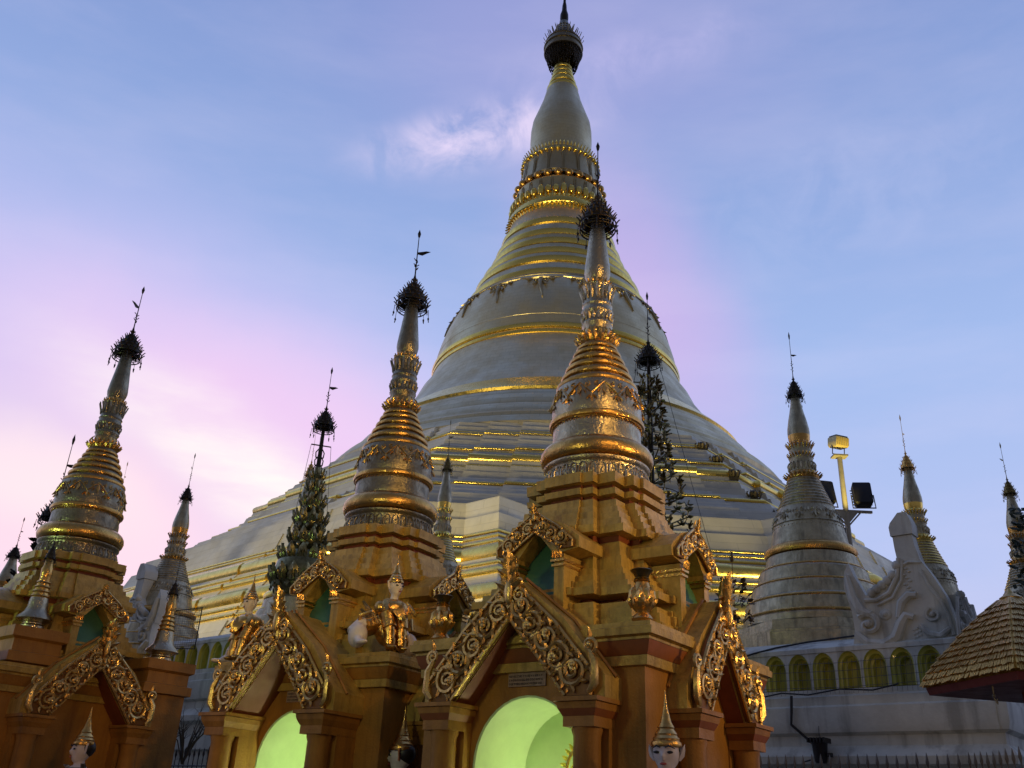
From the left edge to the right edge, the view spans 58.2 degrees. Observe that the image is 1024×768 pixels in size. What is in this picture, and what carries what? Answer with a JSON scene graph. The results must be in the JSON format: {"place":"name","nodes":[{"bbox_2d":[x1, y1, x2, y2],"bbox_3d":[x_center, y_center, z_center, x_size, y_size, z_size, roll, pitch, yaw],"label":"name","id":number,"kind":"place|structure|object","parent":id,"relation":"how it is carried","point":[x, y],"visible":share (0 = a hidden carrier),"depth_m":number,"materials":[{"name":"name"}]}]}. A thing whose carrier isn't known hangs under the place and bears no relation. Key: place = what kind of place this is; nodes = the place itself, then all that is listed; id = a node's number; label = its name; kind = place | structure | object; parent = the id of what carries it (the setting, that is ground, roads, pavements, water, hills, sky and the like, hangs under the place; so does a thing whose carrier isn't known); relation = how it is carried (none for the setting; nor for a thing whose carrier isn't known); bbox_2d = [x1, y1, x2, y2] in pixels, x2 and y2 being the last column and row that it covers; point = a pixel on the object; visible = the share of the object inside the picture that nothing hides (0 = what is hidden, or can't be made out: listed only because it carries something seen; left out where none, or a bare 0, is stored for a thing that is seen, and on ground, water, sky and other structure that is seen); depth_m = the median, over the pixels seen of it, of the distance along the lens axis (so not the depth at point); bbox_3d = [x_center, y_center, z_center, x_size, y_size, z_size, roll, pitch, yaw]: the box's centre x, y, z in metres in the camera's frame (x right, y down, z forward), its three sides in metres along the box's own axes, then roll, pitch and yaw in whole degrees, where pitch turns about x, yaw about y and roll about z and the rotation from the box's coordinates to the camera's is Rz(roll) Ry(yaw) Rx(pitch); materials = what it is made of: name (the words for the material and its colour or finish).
{"place":"outdoors","nodes":[
{"label":"outdoors","id":0,"kind":"place"},
{"bbox_2d":[255,431,316,615],"bbox_3d":[-8.532,7.416,36.266,3.592,12.419,3.592,13,-27,-21],"label":"plinth stupa","id":1,"kind":"object","parent":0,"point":[266,595],"visible":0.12,"depth_m":35.38,"materials":[{"name":"white stone"}]},
{"bbox_2d":[0,0,1023,614],"label":"sky","id":2,"kind":"structure","parent":0,"point":[845,178],"materials":[{"name":"blue"}]},
{"bbox_3d":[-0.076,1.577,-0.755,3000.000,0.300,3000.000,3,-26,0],"label":"ground","id":3,"kind":"structure","parent":0,"visible":0},
{"bbox_2d":[0,518,70,666],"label":"corner turret","id":4,"kind":"object","parent":3,"relation":"on","point":[30,639],"visible":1,"depth_m":16.51,"materials":[{"name":"gold metal"}]},
{"bbox_2d":[0,287,156,767],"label":"planetary shrine","id":5,"kind":"object","parent":3,"relation":"on","point":[44,713],"visible":0.97,"depth_m":17.17,"materials":[{"name":"gold metal"}]},
{"bbox_2d":[63,707,95,767],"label":"deity statue","id":6,"kind":"object","parent":3,"relation":"on","point":[82,750],"visible":1,"depth_m":14.94,"materials":[{"name":"gold paint"}]},
{"bbox_2d":[125,554,195,767],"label":"corner turret","id":7,"kind":"object","parent":3,"relation":"on","point":[163,673],"visible":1,"depth_m":17.48,"materials":[{"name":"orange paint"}]},
{"bbox_2d":[144,634,230,767],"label":"plinth wall","id":8,"kind":"structure","parent":3,"relation":"on","point":[203,653],"depth_m":28.16,"materials":[{"name":"white paint"}]},
{"bbox_2d":[0,518,24,586],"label":"plinth stupa","id":9,"kind":"object","parent":8,"relation":"on","point":[13,555],"visible":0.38,"depth_m":29.04,"materials":[{"name":"brown metal"}]},
{"bbox_2d":[6,436,74,581],"bbox_3d":[-12.580,4.641,24.736,2.540,7.100,2.482,24,-33,-38],"label":"metal leaf tree","id":10,"kind":"object","parent":8,"relation":"on","point":[45,515],"visible":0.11,"depth_m":24.93,"materials":[{"name":"brown metal"}]},
{"bbox_2d":[129,563,168,651],"bbox_3d":[-12.650,8.157,32.798,2.759,3.285,1.917,-17,-32,35],"label":"flame ornament","id":11,"kind":"object","parent":8,"relation":"on","point":[146,578],"visible":0.47,"depth_m":31.76,"materials":[{"name":"white stone"}]},
{"bbox_2d":[124,453,198,657],"bbox_3d":[-12.600,7.522,33.653,3.911,10.715,3.911,-7,-27,19],"label":"plinth stupa","id":12,"kind":"object","parent":8,"relation":"on","point":[168,566],"visible":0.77,"depth_m":33.37,"materials":[{"name":"white stone"}]},
{"bbox_2d":[174,607,202,648],"bbox_3d":[-10.285,7.659,28.873,1.037,1.297,0.040,-4,-26,14],"label":"wire screen","id":13,"kind":"object","parent":8,"relation":"on","point":[188,628],"visible":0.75,"depth_m":28.84,"materials":[{"name":"black paint"}]},
{"bbox_2d":[259,367,337,622],"bbox_3d":[-6.596,4.108,30.379,3.344,10.450,3.344,10,-27,-15],"label":"metal leaf tree","id":14,"kind":"object","parent":8,"relation":"on","point":[298,557],"visible":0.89,"depth_m":29.61,"materials":[{"name":"green metal"}]},
{"bbox_2d":[433,421,468,624],"bbox_3d":[-2.470,6.347,31.192,3.193,11.245,3.193,5,-26,-5],"label":"plinth stupa","id":15,"kind":"object","parent":8,"relation":"on","point":[442,527],"visible":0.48,"depth_m":31.78,"materials":[{"name":"white stone"}]},
{"bbox_2d":[171,746,209,767],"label":"spiked fence","id":16,"kind":"object","parent":3,"relation":"on","point":[187,765],"visible":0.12,"depth_m":21.94,"materials":[{"name":"grey metal"}]},
{"bbox_2d":[176,703,204,764],"bbox_3d":[-9.047,9.723,25.718,1.289,1.720,1.338,-12,-29,28],"label":"bare shrub","id":17,"kind":"object","parent":3,"relation":"on","point":[192,741],"visible":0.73,"depth_m":25.56,"materials":[{"name":"plant"}]},
{"bbox_2d":[198,230,477,767],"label":"planetary shrine","id":18,"kind":"object","parent":3,"relation":"on","point":[306,684],"visible":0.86,"depth_m":14.14,"materials":[{"name":"gold metal"}]},
{"bbox_2d":[211,574,263,662],"bbox_3d":[-4.343,3.876,15.273,1.268,1.442,0.696,-18,-33,37],"label":"winged sphinx statue","id":19,"kind":"object","parent":18,"relation":"on","point":[245,627],"visible":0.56,"depth_m":15.01,"materials":[{"name":"gold paint"}]},
{"bbox_2d":[347,555,416,655],"bbox_3d":[-1.787,3.263,13.737,0.696,1.442,1.268,-21,-34,40],"label":"winged sphinx statue","id":20,"kind":"object","parent":18,"relation":"on","point":[387,625],"visible":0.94,"depth_m":13.44,"materials":[{"name":"gold paint"}]},
{"bbox_2d":[387,707,415,767],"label":"deity statue","id":21,"kind":"object","parent":3,"relation":"on","point":[402,751],"visible":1,"depth_m":12.75,"materials":[{"name":"white paint"}]},
{"bbox_2d":[123,0,893,637],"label":"great stupa","id":22,"kind":"object","parent":3,"relation":"on","point":[485,396],"visible":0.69,"depth_m":68.96,"materials":[{"name":"gold metal"}]},
{"bbox_2d":[410,143,773,767],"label":"planetary shrine","id":23,"kind":"object","parent":3,"relation":"on","point":[549,654],"visible":0.99,"depth_m":11.59,"materials":[{"name":"gold metal"}]},
{"bbox_2d":[429,594,455,638],"bbox_3d":[-0.944,3.178,12.474,0.361,0.610,0.379,-10,-28,24],"label":"gilded vase","id":24,"kind":"object","parent":23,"relation":"on","point":[441,622],"visible":0.95,"depth_m":12.37,"materials":[{"name":"gold metal"}]},
{"bbox_2d":[559,744,572,767],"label":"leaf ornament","id":25,"kind":"object","parent":23,"relation":"in","point":[568,758],"visible":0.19,"depth_m":11.25,"materials":[{"name":"gold metal"}]},
{"bbox_2d":[626,567,657,620],"bbox_3d":[1.522,2.478,10.766,0.379,0.610,0.361,10,-27,-15],"label":"gilded vase","id":26,"kind":"object","parent":23,"relation":"on","point":[642,600],"visible":0.98,"depth_m":10.66,"materials":[{"name":"gold metal"}]},
{"bbox_2d":[714,551,754,626],"bbox_3d":[3.570,3.415,14.784,0.674,1.517,0.626,8,-26,-10],"label":"leaf finial","id":27,"kind":"object","parent":23,"relation":"attached to","point":[743,588],"visible":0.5,"depth_m":14.75,"materials":[{"name":"brown metal"}]},
{"bbox_2d":[648,692,684,767],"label":"deity statue","id":28,"kind":"object","parent":3,"relation":"on","point":[667,750],"visible":1,"depth_m":9.46,"materials":[{"name":"gold paint"}]},
{"bbox_2d":[820,434,876,545],"bbox_3d":[9.729,7.388,25.610,1.791,12.836,0.570,3,-26,0],"label":"floodlight mast","id":29,"kind":"object","parent":3,"relation":"on","point":[862,496],"visible":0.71,"depth_m":27.48,"materials":[{"name":"metal"}]},
{"bbox_2d":[744,636,1023,767],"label":"plinth wall","id":30,"kind":"structure","parent":3,"relation":"on","point":[910,722],"depth_m":19.49,"materials":[{"name":"white paint"}]},
{"bbox_2d":[633,293,718,579],"bbox_3d":[4.250,2.250,27.729,3.492,12.050,3.061,-18,-33,37],"label":"metal leaf tree","id":31,"kind":"object","parent":30,"relation":"on","point":[648,358],"visible":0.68,"depth_m":28.24,"materials":[{"name":"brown metal"}]},
{"bbox_2d":[739,332,874,647],"bbox_3d":[8.072,3.668,25.185,3.991,11.630,3.991,10,-27,-15],"label":"white stupa","id":32,"kind":"object","parent":30,"relation":"on","point":[799,593],"visible":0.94,"depth_m":23.63,"materials":[{"name":"white paint"}]},
{"bbox_2d":[806,726,832,763],"bbox_3d":[6.567,7.665,19.571,0.450,0.751,0.400,-17,-32,35],"label":"wall lamp","id":33,"kind":"object","parent":30,"relation":"attached to","point":[819,745],"visible":0.97,"depth_m":19.43,"materials":[{"name":"black metal"}]},
{"bbox_2d":[747,635,898,761],"bbox_3d":[6.606,7.223,20.457,4.155,3.223,0.868,-15,-31,33],"label":"power cable","id":34,"kind":"object","parent":30,"relation":"on","point":[791,718],"visible":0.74,"depth_m":20.39,"materials":[{"name":"black rubber"}]},
{"bbox_2d":[764,653,940,696],"bbox_3d":[7.133,6.340,19.938,4.213,0.705,0.030,-17,-32,35],"label":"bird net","id":35,"kind":"object","parent":30,"relation":"attached to","point":[824,671],"visible":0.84,"depth_m":19.84,"materials":[{"name":"plastic"}]},
{"bbox_2d":[844,512,976,643],"bbox_3d":[8.933,4.556,20.769,2.460,3.006,1.568,-17,-32,35],"label":"flame ornament","id":36,"kind":"object","parent":30,"relation":"on","point":[908,598],"visible":0.84,"depth_m":20.16,"materials":[{"name":"white stone"}]},
{"bbox_2d":[899,414,969,604],"bbox_3d":[12.803,6.004,28.583,3.834,11.056,3.834,8,-26,-10],"label":"plinth stupa","id":37,"kind":"object","parent":30,"relation":"on","point":[936,564],"visible":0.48,"depth_m":28.90,"materials":[{"name":"white stone"}]},
{"bbox_2d":[999,442,1023,597],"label":"plinth stupa","id":38,"kind":"object","parent":30,"relation":"on","point":[1009,492],"visible":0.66,"depth_m":31.25,"materials":[{"name":"gold metal"}]},
{"bbox_2d":[1008,504,1023,595],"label":"creeper plant","id":39,"kind":"object","parent":38,"relation":"attached to","point":[1016,543],"visible":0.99,"depth_m":30.56,"materials":[{"name":"green plant"}]},
{"bbox_2d":[759,746,1022,767],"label":"spiked fence","id":40,"kind":"object","parent":3,"relation":"on","point":[917,761],"visible":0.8,"depth_m":14.50,"materials":[{"name":"grey metal"}]},
{"bbox_2d":[919,588,1023,703],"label":"tiled canopy","id":41,"kind":"object","parent":3,"relation":"on","point":[981,657],"visible":1,"depth_m":14.62,"materials":[{"name":"tile"}]}
]}

